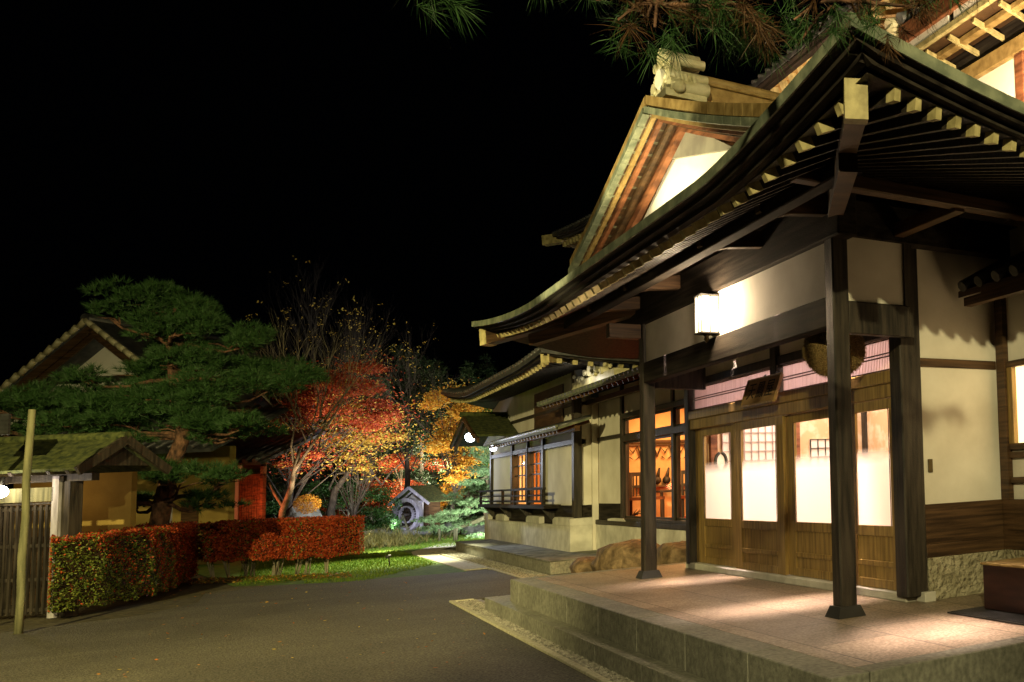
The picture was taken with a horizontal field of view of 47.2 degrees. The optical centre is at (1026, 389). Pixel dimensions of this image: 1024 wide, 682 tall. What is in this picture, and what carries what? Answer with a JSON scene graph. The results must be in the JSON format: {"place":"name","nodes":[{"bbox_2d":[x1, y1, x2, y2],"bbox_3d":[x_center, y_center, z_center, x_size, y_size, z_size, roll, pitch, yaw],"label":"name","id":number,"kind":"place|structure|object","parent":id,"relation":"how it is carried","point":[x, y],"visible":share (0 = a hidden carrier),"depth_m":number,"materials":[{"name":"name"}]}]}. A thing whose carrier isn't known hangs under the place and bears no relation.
{"place":"outdoors","nodes":[
{"label":"outdoors","id":0,"kind":"place"},
{"bbox_2d":[262,426,277,517],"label":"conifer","id":1,"kind":"object","parent":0,"point":[269,499],"visible":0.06,"depth_m":48.24,"materials":[{"name":"green plant"}]},
{"bbox_2d":[0,515,568,632],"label":"ground","id":2,"kind":"structure","parent":0,"point":[184,593],"depth_m":15.28,"materials":[{"name":"soil"}]},
{"bbox_2d":[0,413,10,434],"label":"wall panel","id":3,"kind":"structure","parent":2,"relation":"on","point":[5,423],"depth_m":13.30,"materials":[{"name":"beige metal"}]},
{"bbox_2d":[0,431,172,617],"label":"garden gate","id":4,"kind":"structure","parent":2,"relation":"on","point":[83,482],"depth_m":14.26,"materials":[{"name":"brown wood"}]},
{"bbox_2d":[0,476,8,497],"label":"gate lamp","id":5,"kind":"object","parent":4,"relation":"attached to","point":[4,491],"visible":1,"depth_m":13.98,"materials":[{"name":"beige"}]},
{"bbox_2d":[0,505,50,615],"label":"lattice door","id":6,"kind":"structure","parent":4,"relation":"in","point":[34,510],"depth_m":14.13,"materials":[{"name":"brown wood"}]},
{"bbox_2d":[47,521,199,613],"bbox_3d":[-15.987,3.034,17.046,1.146,1.189,7.945,1,-6,-35],"label":"clipped hedge","id":7,"kind":"object","parent":2,"relation":"on","point":[113,565],"visible":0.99,"depth_m":14.91,"materials":[{"name":"green plant"}]},
{"bbox_2d":[0,275,331,526],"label":"cloud pruned pine","id":8,"kind":"object","parent":2,"relation":"on","point":[166,387],"visible":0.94,"depth_m":17.72,"materials":[{"name":"green plant"}]},
{"bbox_2d":[0,313,338,564],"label":"house","id":9,"kind":"structure","parent":2,"relation":"on","point":[89,338],"depth_m":26.36,"materials":[{"name":"paint"}]},
{"bbox_2d":[266,419,313,517],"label":"conifer","id":10,"kind":"object","parent":2,"relation":"on","point":[283,492],"visible":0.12,"depth_m":44.94,"materials":[{"name":"green plant"}]},
{"bbox_2d":[273,422,332,517],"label":"conifer","id":11,"kind":"object","parent":2,"relation":"on","point":[321,476],"visible":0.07,"depth_m":50.09,"materials":[{"name":"green plant"}]},
{"bbox_2d":[310,400,364,504],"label":"conifer","id":12,"kind":"object","parent":2,"relation":"on","point":[343,461],"visible":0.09,"depth_m":54.07,"materials":[{"name":"green plant"}]},
{"bbox_2d":[244,419,482,517],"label":"wood","id":13,"kind":"object","parent":2,"relation":"on","point":[334,467],"visible":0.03,"depth_m":57.74,"materials":[{"name":"green plant"}]},
{"bbox_2d":[324,358,402,515],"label":"conifer","id":14,"kind":"object","parent":2,"relation":"on","point":[380,454],"visible":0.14,"depth_m":44.20,"materials":[{"name":"green plant"}]},
{"bbox_2d":[354,380,414,503],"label":"conifer","id":15,"kind":"object","parent":2,"relation":"on","point":[379,473],"visible":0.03,"depth_m":52.35,"materials":[{"name":"green plant"}]},
{"bbox_2d":[362,343,442,507],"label":"conifer","id":16,"kind":"object","parent":2,"relation":"on","point":[405,362],"visible":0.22,"depth_m":48.28,"materials":[{"name":"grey plant"}]},
{"bbox_2d":[371,452,447,507],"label":"red shrub","id":17,"kind":"object","parent":2,"relation":"on","point":[393,459],"visible":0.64,"depth_m":42.79,"materials":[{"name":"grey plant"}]},
{"bbox_2d":[389,387,429,484],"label":"conifer","id":18,"kind":"object","parent":2,"relation":"on","point":[411,416],"visible":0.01,"depth_m":56.34,"materials":[{"name":"green plant"}]},
{"bbox_2d":[383,351,451,503],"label":"conifer","id":19,"kind":"object","parent":2,"relation":"on","point":[424,372],"visible":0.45,"depth_m":46.13,"materials":[{"name":"green plant"}]},
{"bbox_2d":[414,358,464,509],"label":"conifer","id":20,"kind":"object","parent":2,"relation":"on","point":[437,378],"visible":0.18,"depth_m":50.32,"materials":[{"name":"green plant"}]},
{"bbox_2d":[424,373,477,517],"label":"conifer","id":21,"kind":"object","parent":2,"relation":"on","point":[449,381],"visible":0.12,"depth_m":54.14,"materials":[{"name":"green plant"}]},
{"bbox_2d":[436,360,485,520],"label":"conifer","id":22,"kind":"object","parent":2,"relation":"on","point":[468,370],"visible":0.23,"depth_m":50.23,"materials":[{"name":"green plant"}]},
{"bbox_2d":[446,353,497,515],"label":"conifer","id":23,"kind":"object","parent":2,"relation":"on","point":[488,372],"visible":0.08,"depth_m":52.31,"materials":[{"name":"green plant"}]},
{"bbox_2d":[455,539,596,574],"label":"stone platform","id":24,"kind":"structure","parent":2,"relation":"on","point":[545,560],"depth_m":20.06,"materials":[{"name":"grey stone"}]},
{"bbox_2d":[441,347,638,551],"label":"guest wing","id":25,"kind":"structure","parent":24,"relation":"on","point":[544,479],"depth_m":21.32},
{"bbox_2d":[450,412,517,451],"bbox_3d":[-14.760,1.124,25.590,1.100,0.997,3.738,1,-6,-39],"label":"gabled hood","id":26,"kind":"object","parent":25,"relation":"attached to","point":[481,428],"visible":0.93,"depth_m":25.15,"materials":[{"name":"green wood"}]},
{"bbox_2d":[465,433,474,441],"bbox_3d":[-14.868,1.267,25.345,0.299,0.289,0.291,-4,-5,15],"label":"floodlight","id":27,"kind":"object","parent":26,"relation":"attached to","point":[468,437],"visible":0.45,"depth_m":25.26,"materials":[{"name":"white"}]},
{"bbox_2d":[515,450,540,500],"bbox_3d":[-12.419,2.185,23.596,0.030,1.220,3.370,1,-6,-39],"label":"lattice window","id":28,"kind":"structure","parent":25,"relation":"in","point":[536,452],"depth_m":23.33,"materials":[{"name":"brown wood"}]},
{"bbox_2d":[449,600,612,681],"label":"kerb strip","id":29,"kind":"object","parent":2,"relation":"on","point":[572,664],"visible":0.55,"depth_m":9.46,"materials":[{"name":"stone"}]},
{"bbox_2d":[569,557,595,572],"bbox_3d":[-7.655,3.196,16.587,0.650,0.500,1.097,1,-6,-39],"label":"boulder","id":30,"kind":"object","parent":2,"relation":"on","point":[579,564],"visible":0.36,"depth_m":16.23,"materials":[{"name":"brown stone"}]},
{"bbox_2d":[485,595,711,681],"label":"stone step","id":31,"kind":"object","parent":2,"relation":"on","point":[630,664],"visible":0.84,"depth_m":8.72,"materials":[{"name":"grey stone"}]},
{"bbox_2d":[537,362,685,549],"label":"building","id":32,"kind":"structure","parent":2,"relation":"on","point":[618,439],"depth_m":18.82,"materials":[{"name":"paint"}]},
{"bbox_2d":[624,415,639,434],"bbox_3d":[-7.545,0.689,18.281,0.040,0.340,1.460,1,-6,-39],"label":"window","id":33,"kind":"structure","parent":32,"relation":"in","point":[631,418],"depth_m":18.68,"materials":[{"name":"brown wood"}]},
{"bbox_2d":[625,440,640,518],"bbox_3d":[-7.501,1.725,18.195,0.040,1.500,1.460,1,-6,-39],"label":"window","id":34,"kind":"structure","parent":32,"relation":"in","point":[634,441],"depth_m":18.70,"materials":[{"name":"brown wood"}]},
{"bbox_2d":[629,472,664,516],"bbox_3d":[-7.880,2.210,19.602,0.500,1.000,0.500,-5,-6,31],"label":"chair","id":35,"kind":"object","parent":32,"relation":"on","point":[631,478],"visible":0.45,"depth_m":19.56,"materials":[{"name":"red wood"}]},
{"bbox_2d":[655,409,670,429],"bbox_3d":[-6.647,0.559,17.175,0.040,0.340,1.400,1,-6,-39],"label":"window","id":36,"kind":"structure","parent":32,"relation":"in","point":[667,410],"depth_m":17.06,"materials":[{"name":"brown wood"}]},
{"bbox_2d":[656,435,671,519],"bbox_3d":[-6.603,1.594,17.089,0.040,1.500,1.400,1,-6,-39],"label":"window","id":37,"kind":"structure","parent":32,"relation":"in","point":[665,436],"depth_m":16.91,"materials":[{"name":"brown wood"}]},
{"bbox_2d":[656,489,684,516],"bbox_3d":[-7.519,2.433,20.063,0.750,0.600,0.700,1,-6,-39],"label":"table","id":38,"kind":"object","parent":32,"relation":"on","point":[661,504],"visible":0.23,"depth_m":19.62,"materials":[{"name":"brown wood"}]},
{"bbox_2d":[675,406,683,425],"bbox_3d":[-5.643,0.413,15.939,0.040,0.340,1.600,1,-6,-39],"label":"window","id":39,"kind":"structure","parent":32,"relation":"in","point":[680,407],"depth_m":16.51,"materials":[{"name":"brown wood"}]},
{"bbox_2d":[675,432,685,520],"bbox_3d":[-5.598,1.448,15.853,0.040,1.500,1.600,1,-6,-39],"label":"window","id":40,"kind":"structure","parent":32,"relation":"in","point":[678,434],"depth_m":16.42,"materials":[{"name":"brown wood"}]},
{"bbox_2d":[681,470,684,517],"bbox_3d":[-6.896,2.159,19.501,0.500,1.000,0.500,-1,-5,-14],"label":"chair","id":41,"kind":"object","parent":32,"relation":"on","point":[682,493],"visible":0.16,"depth_m":19.64,"materials":[{"name":"red wood"}]},
{"bbox_2d":[542,0,913,248],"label":"building","id":42,"kind":"structure","parent":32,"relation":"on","point":[569,235],"depth_m":15.49,"materials":[{"name":"brown wood"}]},
{"bbox_2d":[884,0,1023,226],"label":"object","id":43,"kind":"structure","parent":42,"relation":"attached to","point":[986,46],"depth_m":11.65,"materials":[{"name":"white paint"}]},
{"bbox_2d":[590,539,659,570],"bbox_3d":[-6.702,2.937,16.052,1.679,0.778,1.007,-6,-6,38],"label":"boulder","id":44,"kind":"object","parent":2,"relation":"on","point":[624,554],"visible":0.4,"depth_m":15.60,"materials":[{"name":"brown stone"}]},
{"bbox_2d":[657,541,685,564],"bbox_3d":[-5.440,2.769,14.816,0.790,0.789,1.293,1,-6,-39],"label":"boulder","id":45,"kind":"object","parent":2,"relation":"on","point":[671,553],"visible":0.32,"depth_m":14.42,"materials":[{"name":"brown stone"}]},
{"bbox_2d":[0,570,597,681],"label":"road","id":46,"kind":"structure","parent":0,"point":[315,646],"depth_m":10.75,"materials":[{"name":"grey asphalt"}]},
{"bbox_2d":[13,409,35,633],"bbox_3d":[-13.265,1.736,12.507,0.115,2.952,0.104,1,-6,-39],"label":"wooden pole","id":47,"kind":"object","parent":46,"relation":"on","point":[22,556],"visible":1,"depth_m":12.48,"materials":[{"name":"brown wood"}]},
{"bbox_2d":[98,578,506,681],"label":"fallen leaves","id":48,"kind":"object","parent":46,"relation":"on","point":[282,632],"visible":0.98,"depth_m":12.01,"materials":[{"name":"brown plant"}]},
{"bbox_2d":[431,551,524,577],"bbox_3d":[-11.879,3.837,20.495,0.050,0.070,14.700,1,-6,-39],"label":"kerb strip","id":49,"kind":"object","parent":46,"relation":"on","point":[488,568],"visible":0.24,"depth_m":20.05,"materials":[{"name":"stone"}]},
{"bbox_2d":[193,534,484,586],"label":"lawn","id":50,"kind":"structure","parent":0,"point":[236,567],"depth_m":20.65,"materials":[{"name":"green plant"}]},
{"bbox_2d":[187,572,353,584],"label":"leaf litter","id":51,"kind":"object","parent":50,"relation":"on","point":[222,579],"visible":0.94,"depth_m":19.18,"materials":[{"name":"brown plant"}]},
{"bbox_2d":[223,428,324,519],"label":"annex building","id":52,"kind":"structure","parent":50,"relation":"on","point":[255,453],"depth_m":27.02,"materials":[{"name":"brown paint"}]},
{"bbox_2d":[239,477,249,519],"bbox_3d":[-22.336,3.509,26.970,0.275,1.990,0.070,-2,-5,0],"label":"slatted door","id":53,"kind":"structure","parent":52,"relation":"in","point":[244,486],"depth_m":26.99,"materials":[{"name":"red wood"}]},
{"bbox_2d":[249,477,259,518],"bbox_3d":[-22.035,3.496,26.971,0.293,1.990,0.070,-2,-5,0],"label":"slatted door","id":54,"kind":"structure","parent":52,"relation":"in","point":[254,494],"depth_m":26.99,"materials":[{"name":"red wood"}]},
{"bbox_2d":[195,514,364,577],"bbox_3d":[-15.970,3.354,20.180,3.310,1.276,1.166,-3,-5,8],"label":"clipped hedge","id":55,"kind":"object","parent":50,"relation":"on","point":[253,539],"visible":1,"depth_m":19.79,"materials":[{"name":"red plant"}]},
{"bbox_2d":[266,499,323,517],"bbox_3d":[-24.163,4.419,30.833,2.583,1.788,1.656,-3,-5,5],"label":"garden shrub","id":56,"kind":"object","parent":50,"relation":"on","point":[270,508],"visible":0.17,"depth_m":30.37,"materials":[{"name":"green plant"}]},
{"bbox_2d":[286,502,321,517],"bbox_3d":[-22.536,4.317,29.419,1.022,1.670,0.838,1,-6,-39],"label":"garden rock","id":57,"kind":"object","parent":50,"relation":"on","point":[291,512],"visible":0.11,"depth_m":29.16,"materials":[{"name":"grey stone"}]},
{"bbox_2d":[292,494,321,513],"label":"round orange bush","id":58,"kind":"object","parent":50,"relation":"on","point":[313,507],"visible":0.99,"depth_m":28.41,"materials":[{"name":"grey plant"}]},
{"bbox_2d":[228,252,399,502],"bbox_3d":[-27.344,0.287,36.367,5.524,10.994,4.508,1,-6,-39],"label":"bare tree","id":59,"kind":"object","parent":50,"relation":"on","point":[315,475],"visible":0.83,"depth_m":36.15,"materials":[{"name":"brown plant"}]},
{"bbox_2d":[234,307,394,517],"bbox_3d":[-20.652,1.151,27.074,4.126,7.163,3.181,1,-6,-39],"label":"young tree","id":60,"kind":"object","parent":50,"relation":"on","point":[296,462],"visible":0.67,"depth_m":27.00,"materials":[{"name":"brown plant"}]},
{"bbox_2d":[217,328,433,511],"bbox_3d":[-22.753,1.346,29.946,6.899,7.654,5.491,-1,-5,-11],"label":"red maple","id":61,"kind":"object","parent":50,"relation":"on","point":[307,407],"visible":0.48,"depth_m":29.40,"materials":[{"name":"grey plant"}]},
{"bbox_2d":[302,480,379,529],"bbox_3d":[-24.896,4.409,34.044,2.722,2.398,2.255,-2,-5,-11],"label":"garden shrub","id":62,"kind":"object","parent":50,"relation":"on","point":[352,483],"visible":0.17,"depth_m":34.18,"materials":[{"name":"plant"}]},
{"bbox_2d":[303,480,395,530],"bbox_3d":[-23.264,4.290,33.083,2.173,2.333,3.153,-4,-5,15],"label":"garden shrub","id":63,"kind":"object","parent":50,"relation":"on","point":[385,512],"visible":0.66,"depth_m":32.84,"materials":[{"name":"green plant"}]},
{"bbox_2d":[319,479,383,518],"bbox_3d":[-25.866,4.641,36.062,2.269,2.363,2.248,1,-6,-39],"label":"red shrub","id":64,"kind":"object","parent":50,"relation":"on","point":[346,513],"visible":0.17,"depth_m":35.88,"materials":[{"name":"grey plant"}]},
{"bbox_2d":[309,294,400,512],"bbox_3d":[-27.837,0.917,39.166,3.329,10.246,4.675,1,-6,-39],"label":"bare tree","id":65,"kind":"object","parent":50,"relation":"on","point":[355,356],"visible":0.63,"depth_m":39.11,"materials":[{"name":"brown plant"}]},
{"bbox_2d":[286,390,436,515],"bbox_3d":[-22.109,2.589,31.132,4.804,5.308,3.467,-1,-5,-15],"label":"yellow maple","id":66,"kind":"object","parent":50,"relation":"on","point":[364,459],"visible":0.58,"depth_m":30.99,"materials":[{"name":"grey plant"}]},
{"bbox_2d":[326,399,419,515],"bbox_3d":[-21.768,2.495,31.262,2.825,5.380,2.111,0,-5,-29],"label":"old plum tree","id":67,"kind":"object","parent":50,"relation":"on","point":[331,506],"visible":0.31,"depth_m":30.97,"materials":[{"name":"brown plant"}]},
{"bbox_2d":[356,494,402,530],"bbox_3d":[-24.198,4.768,35.079,1.849,1.787,2.063,1,-6,-39],"label":"garden shrub","id":68,"kind":"object","parent":50,"relation":"on","point":[384,519],"visible":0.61,"depth_m":35.12,"materials":[{"name":"green plant"}]},
{"bbox_2d":[364,512,402,530],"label":"garden shrub","id":69,"kind":"object","parent":50,"relation":"on","point":[397,525],"visible":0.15,"depth_m":37.05,"materials":[{"name":"green plant"}]},
{"bbox_2d":[364,478,403,517],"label":"red shrub","id":70,"kind":"object","parent":50,"relation":"on","point":[394,489],"visible":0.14,"depth_m":40.19,"materials":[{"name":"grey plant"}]},
{"bbox_2d":[374,529,394,535],"bbox_3d":[-23.189,5.303,33.873,0.957,0.638,0.776,1,-6,-39],"label":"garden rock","id":71,"kind":"object","parent":50,"relation":"on","point":[384,530],"visible":0.21,"depth_m":33.81,"materials":[{"name":"grey stone"}]},
{"bbox_2d":[385,554,391,564],"bbox_3d":[-14.415,3.863,21.330,0.070,0.275,0.122,-6,-6,39],"label":"lawn spike light","id":72,"kind":"object","parent":50,"relation":"on","point":[388,557],"visible":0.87,"depth_m":21.33,"materials":[{"name":"black metal"}]},
{"bbox_2d":[321,325,462,488],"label":"bare tree","id":73,"kind":"object","parent":50,"relation":"on","point":[407,472],"visible":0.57,"depth_m":40.08,"materials":[{"name":"brown plant"}]},
{"bbox_2d":[359,522,451,549],"bbox_3d":[-20.969,4.550,29.445,5.166,0.819,5.562,1,-6,-39],"label":"ground cover","id":74,"kind":"object","parent":50,"relation":"on","point":[382,539],"visible":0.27,"depth_m":29.36,"materials":[{"name":"green plant"}]},
{"bbox_2d":[335,345,490,521],"bbox_3d":[-25.591,2.098,40.689,7.405,8.161,7.017,1,-6,-39],"label":"orange maple","id":75,"kind":"object","parent":50,"relation":"on","point":[441,442],"visible":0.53,"depth_m":39.88,"materials":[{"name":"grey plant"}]},
{"bbox_2d":[388,485,450,534],"bbox_3d":[-24.579,4.881,38.506,2.392,1.960,1.870,-3,-5,9],"label":"watermill hut","id":76,"kind":"object","parent":50,"relation":"on","point":[421,500],"visible":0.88,"depth_m":38.03,"materials":[{"name":"grey wood"}]},
{"bbox_2d":[438,529,440,540],"bbox_3d":[-19.517,4.845,31.386,0.078,0.420,0.076,1,-6,-39],"label":"prop post","id":77,"kind":"object","parent":50,"relation":"on","point":[439,537],"visible":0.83,"depth_m":31.36,"materials":[{"name":"brown wood"}]},
{"bbox_2d":[410,446,489,538],"bbox_3d":[-19.687,3.214,33.576,3.867,4.415,4.051,-2,-5,-9],"label":"floodlit pine","id":78,"kind":"object","parent":50,"relation":"on","point":[460,499],"visible":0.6,"depth_m":33.13,"materials":[{"name":"green plant"}]},
{"bbox_2d":[441,522,461,534],"bbox_3d":[-22.088,5.468,36.391,1.049,0.728,0.830,1,-6,-39],"label":"garden rock","id":79,"kind":"object","parent":50,"relation":"on","point":[447,524],"visible":0.15,"depth_m":36.12,"materials":[{"name":"grey stone"}]},
{"bbox_2d":[440,482,464,510],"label":"red shrub","id":80,"kind":"object","parent":50,"relation":"on","point":[445,492],"visible":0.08,"depth_m":41.30,"materials":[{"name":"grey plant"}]},
{"bbox_2d":[455,528,457,540],"bbox_3d":[-18.944,4.820,31.386,0.078,0.420,0.076,1,-6,-39],"label":"prop post","id":81,"kind":"object","parent":50,"relation":"on","point":[456,534],"visible":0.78,"depth_m":31.36,"materials":[{"name":"brown wood"}]},
{"bbox_2d":[460,524,484,534],"bbox_3d":[-20.808,5.359,35.883,1.226,0.902,0.989,1,-6,-39],"label":"garden rock","id":82,"kind":"object","parent":50,"relation":"on","point":[478,528],"visible":0.09,"depth_m":35.41,"materials":[{"name":"grey stone"}]},
{"bbox_2d":[462,408,492,514],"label":"green tree","id":83,"kind":"object","parent":50,"relation":"on","point":[488,410],"visible":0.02,"depth_m":41.95,"materials":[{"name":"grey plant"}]},
{"bbox_2d":[0,0,846,523],"label":"sky","id":84,"kind":"structure","parent":0,"point":[216,148],"materials":[{"name":"black"}]},
{"bbox_2d":[412,543,486,570],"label":"garden path","id":85,"kind":"structure","parent":0,"point":[426,553],"depth_m":22.89,"materials":[{"name":"stone"}]},
{"bbox_2d":[435,549,548,577],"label":"gravel","id":86,"kind":"structure","parent":0,"point":[501,566],"depth_m":20.36,"materials":[{"name":"beige gravel"}]},
{"bbox_2d":[458,599,634,681],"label":"gravel","id":87,"kind":"structure","parent":0,"point":[478,606],"depth_m":9.72,"materials":[{"name":"beige gravel"}]},
{"bbox_2d":[392,0,996,87],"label":"overhanging pine","id":88,"kind":"object","parent":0,"point":[743,18],"visible":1,"depth_m":3.42,"materials":[{"name":"green plant"}]},
{"bbox_2d":[510,562,1023,681],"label":"stone platform","id":89,"kind":"structure","parent":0,"point":[714,626],"depth_m":7.41,"materials":[{"name":"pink stone"}]},
{"bbox_2d":[471,11,1023,619],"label":"entrance hall","id":90,"kind":"structure","parent":89,"relation":"on","point":[833,193],"depth_m":8.86,"materials":[{"name":"brown wood"}]},
{"bbox_2d":[693,293,719,342],"bbox_3d":[-3.375,-0.744,9.974,0.205,0.502,0.210,1,-6,-39],"label":"wall lantern","id":91,"kind":"object","parent":90,"relation":"attached to","point":[706,316],"depth_m":9.91,"materials":[{"name":"white paper"}]},
{"bbox_2d":[695,424,735,566],"bbox_3d":[-4.007,1.370,12.225,0.044,1.770,1.420,1,-6,-39],"label":"door","id":92,"kind":"structure","parent":90,"relation":"in","point":[715,487],"depth_m":12.25,"materials":[{"name":"brown wood"}]},
{"bbox_2d":[714,452,727,467],"bbox_3d":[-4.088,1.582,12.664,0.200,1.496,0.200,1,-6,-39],"label":"lamp","id":93,"kind":"object","parent":90,"relation":"on","point":[721,459],"visible":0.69,"depth_m":12.72,"materials":[{"name":"white metal"}]},
{"bbox_2d":[734,415,788,574],"bbox_3d":[-3.126,1.235,11.061,0.044,1.770,1.410,1,-6,-39],"label":"door","id":94,"kind":"structure","parent":90,"relation":"in","point":[761,505],"depth_m":10.98,"materials":[{"name":"brown wood"}]},
{"bbox_2d":[740,372,783,407],"bbox_3d":[-2.979,-0.009,10.713,0.201,0.366,0.920,1,-6,-39],"label":"name board","id":95,"kind":"object","parent":90,"relation":"attached to","point":[762,390],"visible":1,"depth_m":10.65,"materials":[{"name":"brown wood"}]},
{"bbox_2d":[786,409,832,580],"bbox_3d":[-2.224,1.110,10.023,0.044,1.770,1.390,1,-6,-39],"label":"door","id":96,"kind":"structure","parent":90,"relation":"in","point":[808,482],"depth_m":10.17,"materials":[{"name":"brown wood"}]},
{"bbox_2d":[801,332,865,377],"bbox_3d":[-1.782,-0.595,8.737,0.610,1.016,0.612,1,-6,-39],"label":"cedar ball","id":97,"kind":"object","parent":90,"relation":"hanging from","point":[814,351],"visible":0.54,"depth_m":8.55,"materials":[{"name":"brown plant"}]},
{"bbox_2d":[852,398,896,590],"bbox_3d":[-1.474,0.995,9.029,0.044,1.770,1.050,1,-6,-39],"label":"door","id":98,"kind":"structure","parent":90,"relation":"in","point":[873,475],"depth_m":8.98,"materials":[{"name":"brown wood"}]},
{"bbox_2d":[1006,366,1023,443],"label":"window","id":99,"kind":"structure","parent":90,"relation":"in","point":[1015,375],"depth_m":9.02,"materials":[{"name":"brown wood"}]},
{"bbox_2d":[947,606,1023,625],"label":"floor mat","id":100,"kind":"object","parent":89,"relation":"on","point":[981,612],"visible":0.75,"depth_m":7.38,"materials":[{"name":"fabric"}]},
{"bbox_2d":[980,557,1023,613],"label":"wooden box","id":101,"kind":"object","parent":100,"relation":"on","point":[1003,579],"visible":1,"depth_m":7.50,"materials":[{"name":"red paint"}]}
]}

